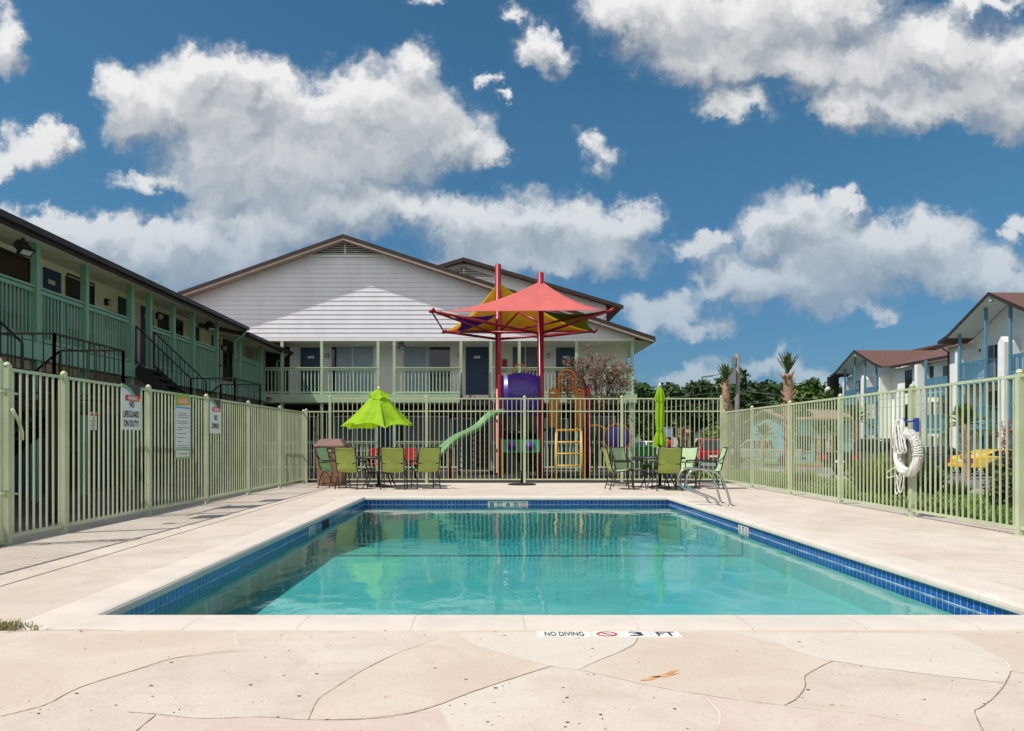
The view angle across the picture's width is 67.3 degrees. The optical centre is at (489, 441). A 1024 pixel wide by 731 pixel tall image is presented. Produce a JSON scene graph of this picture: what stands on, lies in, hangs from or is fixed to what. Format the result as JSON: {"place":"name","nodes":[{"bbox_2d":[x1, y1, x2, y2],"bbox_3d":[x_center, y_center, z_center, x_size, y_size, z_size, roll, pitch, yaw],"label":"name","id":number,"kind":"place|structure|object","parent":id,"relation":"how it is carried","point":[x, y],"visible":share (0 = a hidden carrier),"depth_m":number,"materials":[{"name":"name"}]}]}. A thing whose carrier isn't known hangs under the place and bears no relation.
{"place":"outdoors","nodes":[
{"label":"outdoors","id":0,"kind":"place"},
{"bbox_2d":[14,470,316,531],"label":"walkway","id":1,"kind":"structure","parent":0,"point":[23,515],"depth_m":15.24,"materials":[{"name":"concrete"}]},
{"bbox_2d":[0,209,292,501],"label":"apartment building","id":2,"kind":"structure","parent":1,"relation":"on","point":[50,282],"depth_m":17.99,"materials":[{"name":"paint"}]},
{"bbox_2d":[0,247,29,331],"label":"window","id":3,"kind":"structure","parent":2,"relation":"in","point":[14,265],"depth_m":15.68,"materials":[{"name":"glass"}]},
{"bbox_2d":[14,395,29,495],"bbox_3d":[-9.695,0.070,16.050,0.057,2.100,1.000,0,0,0],"label":"door","id":4,"kind":"structure","parent":2,"relation":"in","point":[16,459],"depth_m":15.98,"materials":[{"name":"wood"}]},
{"bbox_2d":[41,262,62,347],"bbox_3d":[-9.676,-2.845,16.990,0.087,2.050,0.840,0,0,0],"label":"door","id":5,"kind":"structure","parent":2,"relation":"in","point":[51,280],"depth_m":17.03,"materials":[{"name":"metal"}]},
{"bbox_2d":[0,320,124,522],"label":"metal stairs","id":6,"kind":"structure","parent":2,"relation":"attached to","point":[30,402],"depth_m":11.62,"materials":[{"name":"metal"}]},
{"bbox_2d":[56,395,91,452],"bbox_3d":[-9.691,-0.400,17.900,0.065,1.300,1.500,0,0,0],"label":"window","id":7,"kind":"structure","parent":2,"relation":"in","point":[70,416],"depth_m":17.92,"materials":[{"name":"glass"}]},
{"bbox_2d":[65,273,94,349],"bbox_3d":[-9.688,-3.010,18.195,0.065,1.720,1.250,0,0,0],"label":"window","id":8,"kind":"structure","parent":2,"relation":"in","point":[72,286],"depth_m":17.99,"materials":[{"name":"glass"}]},
{"bbox_2d":[95,402,114,486],"bbox_3d":[-9.679,0.070,19.350,0.087,2.100,1.000,0,0,0],"label":"door","id":9,"kind":"structure","parent":2,"relation":"in","point":[101,416],"depth_m":19.39,"materials":[{"name":"wood"}]},
{"bbox_2d":[116,293,125,360],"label":"door","id":10,"kind":"structure","parent":2,"relation":"in","point":[120,302],"depth_m":20.17,"materials":[{"name":"metal"}]},
{"bbox_2d":[120,402,144,450],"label":"window","id":11,"kind":"structure","parent":2,"relation":"in","point":[120,402],"depth_m":21.34,"materials":[{"name":"glass"}]},
{"bbox_2d":[139,301,154,365],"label":"door","id":12,"kind":"structure","parent":2,"relation":"in","point":[141,308],"depth_m":21.45,"materials":[{"name":"metal"}]},
{"bbox_2d":[153,408,167,479],"bbox_3d":[-9.695,0.070,22.650,0.057,2.100,1.000,0,0,0],"label":"door","id":13,"kind":"structure","parent":2,"relation":"in","point":[153,408],"depth_m":22.63,"materials":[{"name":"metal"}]},
{"bbox_2d":[157,312,182,361],"bbox_3d":[-9.688,-3.075,23.350,0.065,1.450,1.800,0,0,0],"label":"window","id":14,"kind":"structure","parent":2,"relation":"in","point":[163,323],"depth_m":23.05,"materials":[{"name":"glass"}]},
{"bbox_2d":[124,326,260,488],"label":"metal stairs","id":15,"kind":"structure","parent":2,"relation":"attached to","point":[158,379],"depth_m":18.57,"materials":[{"name":"metal"}]},
{"bbox_2d":[188,323,200,374],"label":"door","id":16,"kind":"structure","parent":2,"relation":"in","point":[197,330],"depth_m":25.50,"materials":[{"name":"metal"}]},
{"bbox_2d":[197,442,203,474],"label":"door","id":17,"kind":"structure","parent":2,"relation":"in","point":[203,442],"depth_m":25.95,"materials":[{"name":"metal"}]},
{"bbox_2d":[210,333,221,382],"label":"door","id":18,"kind":"structure","parent":2,"relation":"in","point":[211,335],"depth_m":27.57,"materials":[{"name":"metal"}]},
{"bbox_2d":[223,339,233,381],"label":"door","id":19,"kind":"structure","parent":2,"relation":"in","point":[227,354],"depth_m":28.43,"materials":[{"name":"glass"}]},
{"bbox_2d":[263,469,651,471],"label":"patio","id":20,"kind":"structure","parent":0,"point":[545,470],"depth_m":29.73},
{"bbox_2d":[0,483,1023,730],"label":"pool deck","id":21,"kind":"structure","parent":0,"point":[606,679],"depth_m":3.82,"materials":[{"name":"concrete"}]},
{"bbox_2d":[0,619,46,631],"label":"weed tuft","id":22,"kind":"object","parent":21,"relation":"on","point":[8,626],"visible":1,"depth_m":4.48,"materials":[{"name":"green plant"}]},
{"bbox_2d":[0,362,304,545],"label":"picket fence","id":23,"kind":"object","parent":21,"relation":"on","point":[63,454],"visible":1,"depth_m":10.85,"materials":[{"name":"metal"}]},
{"bbox_2d":[0,358,23,543],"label":"fence gate","id":24,"kind":"structure","parent":23,"relation":"attached to","point":[8,392],"depth_m":8.05,"materials":[{"name":"metal"}]},
{"bbox_2d":[121,383,139,429],"bbox_3d":[-5.050,-0.485,10.830,0.008,0.640,0.550,0,0,1],"label":"warning sign","id":25,"kind":"object","parent":23,"relation":"attached to","point":[130,406],"visible":1,"depth_m":10.81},
{"bbox_2d":[175,393,189,458],"bbox_3d":[-5.019,-0.245,12.580,0.008,1.060,0.600,0,0,1],"label":"caution sign","id":26,"kind":"object","parent":23,"relation":"attached to","point":[182,426],"visible":1,"depth_m":12.56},
{"bbox_2d":[210,399,220,432],"bbox_3d":[-4.993,-0.460,14.000,0.008,0.620,0.520,0,0,1],"label":"warning sign","id":27,"kind":"object","parent":23,"relation":"attached to","point":[215,415],"visible":1,"depth_m":14.00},
{"bbox_2d":[313,439,349,485],"bbox_3d":[-3.950,0.515,19.300,0.781,1.170,0.780,0,0,0],"label":"litter bin","id":28,"kind":"object","parent":21,"relation":"on","point":[329,444],"visible":0.46,"depth_m":18.99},
{"bbox_2d":[314,447,350,488],"bbox_3d":[-3.736,0.614,18.318,0.695,0.979,0.605,0,0,18],"label":"patio chair","id":29,"kind":"object","parent":21,"relation":"on","point":[323,457],"visible":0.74,"depth_m":18.36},
{"bbox_2d":[333,447,367,489],"bbox_3d":[-3.216,0.614,17.793,0.605,0.979,0.695,0,0,16],"label":"patio chair","id":30,"kind":"object","parent":21,"relation":"on","point":[346,458],"visible":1,"depth_m":17.55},
{"bbox_2d":[342,386,413,487],"bbox_3d":[-2.695,-0.120,18.619,1.720,2.440,1.720,0,0,0],"label":"patio umbrella","id":31,"kind":"object","parent":21,"relation":"on","point":[378,408],"visible":0.98,"depth_m":18.32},
{"bbox_2d":[357,456,405,487],"bbox_3d":[-2.660,0.736,18.620,1.256,0.747,1.256,0,0,0],"label":"patio table","id":32,"kind":"object","parent":21,"relation":"on","point":[368,458],"visible":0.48,"depth_m":18.36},
{"bbox_2d":[380,447,407,489],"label":"patio chair","id":33,"kind":"object","parent":21,"relation":"on","point":[393,460],"visible":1,"depth_m":17.48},
{"bbox_2d":[411,447,440,489],"bbox_3d":[-1.479,0.614,17.965,0.605,0.979,0.695,0,0,-21],"label":"patio chair","id":34,"kind":"object","parent":21,"relation":"on","point":[428,458],"visible":0.99,"depth_m":17.73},
{"bbox_2d":[305,395,722,482],"bbox_3d":[0.645,-0.060,20.300,11.102,2.320,0.132,0,0,0],"label":"picket fence","id":35,"kind":"object","parent":21,"relation":"on","point":[524,411],"visible":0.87,"depth_m":20.29,"materials":[{"name":"metal"}]},
{"bbox_2d":[11,495,1023,629],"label":"swimming pool","id":36,"kind":"structure","parent":21,"relation":"in","point":[292,577],"depth_m":7.98,"materials":[{"name":"liquid"}]},
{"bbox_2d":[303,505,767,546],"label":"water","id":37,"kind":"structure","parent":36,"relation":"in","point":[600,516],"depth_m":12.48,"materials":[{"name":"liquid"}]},
{"bbox_2d":[601,447,634,489],"bbox_3d":[2.961,0.614,17.717,0.695,0.979,0.605,0,0,-3],"label":"patio chair","id":38,"kind":"object","parent":21,"relation":"on","point":[607,458],"visible":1,"depth_m":17.56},
{"bbox_2d":[610,447,645,487],"bbox_3d":[3.358,0.614,18.592,0.605,0.979,0.694,0,0,-45],"label":"patio chair","id":39,"kind":"object","parent":21,"relation":"on","point":[618,453],"visible":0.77,"depth_m":18.72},
{"bbox_2d":[631,456,685,488],"bbox_3d":[3.980,0.736,18.100,1.256,0.747,1.256,0,0,0],"label":"patio table","id":40,"kind":"object","parent":21,"relation":"on","point":[650,458],"visible":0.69,"depth_m":17.85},
{"bbox_2d":[648,383,671,488],"bbox_3d":[4.020,-0.140,18.100,0.540,2.480,0.540,0,0,0],"label":"patio umbrella","id":41,"kind":"object","parent":21,"relation":"on","point":[659,439],"visible":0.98,"depth_m":18.04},
{"bbox_2d":[651,447,682,490],"bbox_3d":[4.000,0.614,17.291,0.605,0.979,0.695,0,0,0],"label":"patio chair","id":42,"kind":"object","parent":21,"relation":"on","point":[668,459],"visible":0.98,"depth_m":17.05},
{"bbox_2d":[664,447,698,486],"bbox_3d":[4.662,0.614,18.622,0.605,0.979,0.694,0,0,45],"label":"patio chair","id":43,"kind":"object","parent":21,"relation":"on","point":[689,454],"visible":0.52,"depth_m":18.73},
{"bbox_2d":[676,467,733,505],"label":"grab rails","id":44,"kind":"object","parent":21,"relation":"on","point":[692,490],"visible":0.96,"depth_m":13.14,"materials":[{"name":"silver metal"}]},
{"bbox_2d":[694,447,727,488],"bbox_3d":[5.179,0.614,17.944,0.695,0.979,0.605,0,0,6],"label":"patio chair","id":45,"kind":"object","parent":21,"relation":"on","point":[721,457],"visible":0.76,"depth_m":17.96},
{"bbox_2d":[723,369,1023,535],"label":"picket fence","id":46,"kind":"object","parent":21,"relation":"on","point":[1018,452],"visible":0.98,"depth_m":12.05,"materials":[{"name":"metal"}]},
{"bbox_2d":[886,417,923,493],"bbox_3d":[6.070,0.215,11.219,0.204,1.129,0.746,0,0,0],"label":"life ring","id":47,"kind":"object","parent":46,"relation":"attached to","point":[899,447],"visible":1,"depth_m":11.15,"materials":[{"name":"white plastic"}]},
{"bbox_2d":[0,0,1023,596],"label":"sky","id":48,"kind":"structure","parent":0,"point":[820,182],"materials":[{"name":"blue"}]},
{"bbox_2d":[630,460,830,469],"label":"street","id":49,"kind":"structure","parent":0,"point":[712,465],"depth_m":50.05,"materials":[{"name":"asphalt"}]},
{"bbox_2d":[635,445,656,459],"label":"wheelie bin","id":50,"kind":"object","parent":49,"relation":"on","point":[652,450],"visible":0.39,"depth_m":53.97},
{"bbox_2d":[695,439,719,466],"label":"parked car","id":51,"kind":"object","parent":49,"relation":"on","point":[712,449],"visible":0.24,"depth_m":47.33,"materials":[{"name":"red metal"}]},
{"bbox_2d":[701,353,739,468],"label":"utility pole","id":52,"kind":"object","parent":49,"relation":"on","point":[734,377],"visible":0.74,"depth_m":47.86,"materials":[{"name":"brown wood"}]},
{"bbox_2d":[628,390,939,410],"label":"power line","id":53,"kind":"object","parent":52,"relation":"attached to","point":[763,402],"visible":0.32,"depth_m":48.32,"materials":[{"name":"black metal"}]},
{"bbox_2d":[731,439,805,465],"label":"pickup truck","id":54,"kind":"object","parent":49,"relation":"on","point":[765,452],"visible":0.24,"depth_m":53.74,"materials":[{"name":"metal"}]},
{"bbox_2d":[746,462,862,466],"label":"lawn","id":55,"kind":"structure","parent":0,"point":[795,463],"depth_m":57.08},
{"bbox_2d":[805,420,833,464],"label":"palm tree","id":56,"kind":"object","parent":55,"relation":"on","point":[818,438],"visible":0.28,"depth_m":52.53,"materials":[{"name":"green plant"}]},
{"bbox_2d":[630,455,990,496],"bbox_3d":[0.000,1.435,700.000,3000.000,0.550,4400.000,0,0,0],"label":"ground","id":57,"kind":"structure","parent":0,"point":[654,464],"depth_m":39.32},
{"bbox_2d":[177,234,655,470],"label":"gabled building","id":58,"kind":"structure","parent":57,"relation":"on","point":[343,316],"depth_m":29.96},
{"bbox_2d":[264,346,290,393],"bbox_3d":[-8.650,-2.870,31.377,1.100,2.100,0.087,0,0,0],"label":"window","id":59,"kind":"structure","parent":58,"relation":"in","point":[270,358],"depth_m":31.39,"materials":[{"name":"glass"}]},
{"bbox_2d":[287,416,316,450],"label":"window","id":60,"kind":"structure","parent":58,"relation":"in","point":[311,417],"depth_m":31.40,"materials":[{"name":"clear glass"}]},
{"bbox_2d":[299,346,319,393],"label":"door","id":61,"kind":"structure","parent":58,"relation":"in","point":[309,356],"depth_m":31.39,"materials":[{"name":"metal"}]},
{"bbox_2d":[330,346,374,393],"bbox_3d":[-5.590,-2.895,31.388,1.820,2.050,0.065,0,0,0],"label":"window","id":62,"kind":"structure","parent":58,"relation":"in","point":[340,356],"depth_m":31.39,"materials":[{"name":"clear glass"}]},
{"bbox_2d":[334,416,374,450],"bbox_3d":[-5.500,-0.325,31.390,1.700,1.450,0.065,0,0,0],"label":"window","id":63,"kind":"structure","parent":58,"relation":"in","point":[342,419],"depth_m":31.40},
{"bbox_2d":[375,425,398,468],"bbox_3d":[-4.160,0.080,31.380,0.980,2.080,0.087,0,0,0],"label":"door","id":64,"kind":"structure","parent":58,"relation":"in","point":[389,430],"depth_m":31.39,"materials":[{"name":"metal"}]},
{"bbox_2d":[402,346,450,393],"bbox_3d":[-2.550,-2.895,31.388,2.000,2.050,0.065,0,0,0],"label":"window","id":65,"kind":"structure","parent":58,"relation":"in","point":[412,356],"depth_m":31.39,"materials":[{"name":"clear glass"}]},
{"bbox_2d":[405,416,447,447],"bbox_3d":[-2.550,-0.325,31.390,1.800,1.450,0.065,0,0,0],"label":"window","id":66,"kind":"structure","parent":58,"relation":"in","point":[421,418],"depth_m":31.40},
{"bbox_2d":[450,418,473,468],"bbox_3d":[-1.110,0.080,31.395,0.980,2.080,0.057,0,0,0],"label":"door","id":67,"kind":"structure","parent":58,"relation":"in","point":[454,419],"depth_m":31.39,"materials":[{"name":"metal"}]},
{"bbox_2d":[464,346,488,394],"bbox_3d":[-0.495,-2.870,31.377,1.050,2.100,0.087,0,0,0],"label":"door","id":68,"kind":"structure","parent":58,"relation":"in","point":[476,358],"depth_m":31.39,"materials":[{"name":"metal"}]},
{"bbox_2d":[511,346,536,374],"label":"window","id":69,"kind":"structure","parent":58,"relation":"in","point":[528,353],"depth_m":31.39,"materials":[{"name":"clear glass"}]},
{"bbox_2d":[544,418,567,468],"bbox_3d":[2.740,0.080,31.380,0.980,2.080,0.087,0,0,0],"label":"door","id":70,"kind":"structure","parent":58,"relation":"in","point":[547,434],"depth_m":31.39,"materials":[{"name":"metal"}]},
{"bbox_2d":[555,346,574,393],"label":"door","id":71,"kind":"structure","parent":58,"relation":"in","point":[561,352],"depth_m":31.39,"materials":[{"name":"metal"}]},
{"bbox_2d":[578,416,614,450],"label":"window","id":72,"kind":"structure","parent":58,"relation":"in","point":[605,417],"depth_m":31.40,"materials":[{"name":"clear glass"}]},
{"bbox_2d":[458,372,490,474],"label":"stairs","id":73,"kind":"structure","parent":57,"relation":"on","point":[460,429],"depth_m":28.10,"materials":[{"name":"brown wood"}]},
{"bbox_2d":[293,472,729,499],"bbox_3d":[0.500,1.375,24.877,12.500,0.450,8.646,0,0,0],"label":"mulch bed","id":74,"kind":"object","parent":57,"relation":"on","point":[512,475],"visible":0.07,"depth_m":24.25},
{"bbox_2d":[368,448,417,480],"bbox_3d":[-2.750,0.664,22.448,1.560,0.975,0.497,0,0,0],"label":"bench","id":75,"kind":"object","parent":74,"relation":"on","point":[375,453],"visible":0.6,"depth_m":22.64,"materials":[{"name":"red metal"}]},
{"bbox_2d":[429,264,614,477],"bbox_3d":[1.020,-2.547,25.200,5.697,7.395,4.500,0,0,0],"label":"shade canopy","id":76,"kind":"object","parent":74,"relation":"on","point":[499,310],"visible":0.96,"depth_m":24.65,"materials":[{"name":"fabric"}]},
{"bbox_2d":[416,364,631,478],"bbox_3d":[0.854,-0.634,24.420,6.959,3.582,2.423,0,0,-18],"label":"play structure","id":77,"kind":"object","parent":74,"relation":"on","point":[520,385],"visible":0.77,"depth_m":24.01,"materials":[{"name":"plastic"}]},
{"bbox_2d":[549,344,639,472],"bbox_3d":[3.942,-1.176,28.513,2.980,4.866,2.766,0,0,-40],"label":"myrtle tree","id":78,"kind":"object","parent":74,"relation":"on","point":[612,374],"visible":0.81,"depth_m":28.39,"materials":[{"name":"orange plant"}]},
{"bbox_2d":[439,257,623,320],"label":"gabled building","id":79,"kind":"structure","parent":57,"relation":"on","point":[486,272],"depth_m":40.98,"materials":[{"name":"wood"}]},
{"bbox_2d":[628,381,669,440],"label":"tree","id":80,"kind":"object","parent":57,"relation":"on","point":[644,390],"visible":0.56,"depth_m":77.07,"materials":[{"name":"green plant"}]},
{"bbox_2d":[642,381,690,439],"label":"tree","id":81,"kind":"object","parent":57,"relation":"on","point":[671,390],"visible":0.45,"depth_m":78.39,"materials":[{"name":"green plant"}]},
{"bbox_2d":[667,416,691,446],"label":"palm tree","id":82,"kind":"object","parent":57,"relation":"on","point":[677,423],"visible":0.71,"depth_m":45.36,"materials":[{"name":"green plant"}]},
{"bbox_2d":[681,378,718,446],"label":"tree","id":83,"kind":"object","parent":57,"relation":"on","point":[702,386],"visible":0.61,"depth_m":82.19,"materials":[{"name":"green plant"}]},
{"bbox_2d":[700,425,734,462],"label":"tree","id":84,"kind":"object","parent":57,"relation":"on","point":[713,433],"visible":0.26,"depth_m":61.72,"materials":[{"name":"green plant"}]},
{"bbox_2d":[716,362,733,469],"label":"palm tree","id":85,"kind":"object","parent":57,"relation":"on","point":[725,371],"visible":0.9,"depth_m":40.84,"materials":[{"name":"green plant"}]},
{"bbox_2d":[706,384,754,448],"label":"tree","id":86,"kind":"object","parent":57,"relation":"on","point":[746,397],"visible":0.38,"depth_m":75.09,"materials":[{"name":"green plant"}]},
{"bbox_2d":[713,367,764,412],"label":"tree","id":87,"kind":"object","parent":57,"relation":"on","point":[752,388],"visible":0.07,"depth_m":81.61,"materials":[{"name":"green plant"}]},
{"bbox_2d":[746,423,773,466],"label":"palm tree","id":88,"kind":"object","parent":57,"relation":"on","point":[763,441],"visible":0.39,"depth_m":51.37,"materials":[{"name":"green plant"}]},
{"bbox_2d":[749,381,776,438],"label":"tree","id":89,"kind":"object","parent":57,"relation":"on","point":[767,399],"visible":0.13,"depth_m":84.53,"materials":[{"name":"green plant"}]},
{"bbox_2d":[760,378,804,398],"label":"tree","id":90,"kind":"object","parent":57,"relation":"on","point":[772,387],"visible":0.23,"depth_m":89.03,"materials":[{"name":"green plant"}]},
{"bbox_2d":[776,351,798,475],"bbox_3d":[13.644,-1.181,34.919,0.968,5.922,0.910,0,0,0],"label":"palm tree","id":91,"kind":"object","parent":57,"relation":"on","point":[788,392],"visible":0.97,"depth_m":34.81,"materials":[{"name":"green plant"}]},
{"bbox_2d":[773,396,810,416],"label":"tree","id":92,"kind":"object","parent":57,"relation":"on","point":[780,400],"visible":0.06,"depth_m":64.71,"materials":[{"name":"green plant"}]},
{"bbox_2d":[744,409,861,461],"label":"house","id":93,"kind":"structure","parent":57,"relation":"on","point":[805,432],"depth_m":64.00,"materials":[{"name":"teal paint"}]},
{"bbox_2d":[792,468,818,482],"bbox_3d":[8.839,0.953,21.472,0.914,0.540,0.901,0,0,0],"label":"strappy plant","id":94,"kind":"object","parent":57,"relation":"on","point":[805,476],"visible":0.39,"depth_m":21.32,"materials":[{"name":"green plant"}]},
{"bbox_2d":[780,377,836,409],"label":"tree","id":95,"kind":"object","parent":57,"relation":"on","point":[813,390],"visible":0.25,"depth_m":68.83,"materials":[{"name":"green plant"}]},
{"bbox_2d":[824,377,838,402],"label":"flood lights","id":96,"kind":"object","parent":57,"relation":"on","point":[832,383],"visible":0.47,"depth_m":73.35,"materials":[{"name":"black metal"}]},
{"bbox_2d":[844,403,877,445],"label":"palm tree","id":97,"kind":"object","parent":57,"relation":"on","point":[855,419],"visible":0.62,"depth_m":44.35,"materials":[{"name":"green plant"}]},
{"bbox_2d":[844,451,898,493],"bbox_3d":[8.146,0.677,16.421,1.538,1.029,1.337,0,0,0],"label":"strappy plant","id":98,"kind":"object","parent":57,"relation":"on","point":[865,466],"visible":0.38,"depth_m":16.20,"materials":[{"name":"green plant"}]},
{"bbox_2d":[830,339,973,448],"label":"apartment block","id":99,"kind":"structure","parent":57,"relation":"on","point":[872,371],"depth_m":65.05,"materials":[{"name":"paint"}]},
{"bbox_2d":[905,370,911,392],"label":"window","id":100,"kind":"structure","parent":99,"relation":"in","point":[908,374],"depth_m":62.44,"materials":[{"name":"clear glass"}]},
{"bbox_2d":[889,469,933,495],"bbox_3d":[9.154,0.816,17.009,1.252,0.860,1.189,0,0,0],"label":"strappy plant","id":101,"kind":"object","parent":57,"relation":"on","point":[906,483],"visible":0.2,"depth_m":16.74,"materials":[{"name":"green plant"}]},
{"bbox_2d":[906,457,959,494],"bbox_3d":[10.258,0.819,18.371,1.740,1.043,1.620,0,0,0],"label":"strappy plant","id":102,"kind":"object","parent":57,"relation":"on","point":[932,480],"visible":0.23,"depth_m":18.05,"materials":[{"name":"green plant"}]},
{"bbox_2d":[937,478,972,495],"bbox_3d":[13.561,1.327,22.489,1.500,0.587,1.387,0,0,0],"label":"strappy plant","id":103,"kind":"object","parent":57,"relation":"on","point":[954,488],"visible":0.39,"depth_m":22.30,"materials":[{"name":"green plant"}]},
{"bbox_2d":[931,402,996,479],"bbox_3d":[21.147,0.050,34.123,2.405,3.628,2.263,0,0,0],"label":"palm tree","id":104,"kind":"object","parent":57,"relation":"on","point":[965,432],"visible":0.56,"depth_m":34.07,"materials":[{"name":"green plant"}]},
{"bbox_2d":[934,292,1023,468],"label":"apartment block","id":105,"kind":"structure","parent":57,"relation":"on","point":[991,324],"depth_m":45.58,"materials":[{"name":"paint"}]},
{"bbox_2d":[988,390,997,423],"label":"window","id":106,"kind":"structure","parent":105,"relation":"in","point":[989,391],"depth_m":46.18,"materials":[{"name":"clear glass"}]},
{"bbox_2d":[988,343,997,376],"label":"window","id":107,"kind":"structure","parent":105,"relation":"in","point":[992,349],"depth_m":46.08,"materials":[{"name":"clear glass"}]},
{"bbox_2d":[982,415,1012,507],"bbox_3d":[9.960,0.446,14.060,1.886,1.856,1.164,0,0,0],"label":"flowering shrub","id":108,"kind":"object","parent":57,"relation":"on","point":[1010,479],"visible":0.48,"depth_m":14.03,"materials":[{"name":"green plant"}]},
{"bbox_2d":[645,465,1012,524],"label":"grass","id":109,"kind":"structure","parent":0,"point":[1010,515],"depth_m":14.79,"materials":[{"name":"plant"}]},
{"bbox_2d":[795,470,1003,489],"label":"road","id":110,"kind":"structure","parent":0,"point":[977,478],"depth_m":36.12,"materials":[{"name":"asphalt"}]},
{"bbox_2d":[824,438,923,474],"bbox_3d":[19.383,0.758,38.590,5.660,1.836,1.970,0,0,-30],"label":"pickup truck","id":111,"kind":"object","parent":110,"relation":"on","point":[865,450],"visible":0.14,"depth_m":37.77,"materials":[{"name":"black metal"}]},
{"bbox_2d":[923,446,977,472],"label":"parked car","id":112,"kind":"object","parent":110,"relation":"on","point":[938,454],"visible":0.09,"depth_m":40.74,"materials":[{"name":"black metal"}]},
{"bbox_2d":[948,449,1012,475],"bbox_3d":[25.580,1.018,38.298,4.560,1.316,1.880,0,0,-6],"label":"parked car","id":113,"kind":"object","parent":110,"relation":"on","point":[978,460],"visible":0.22,"depth_m":37.42,"materials":[{"name":"yellow metal"}]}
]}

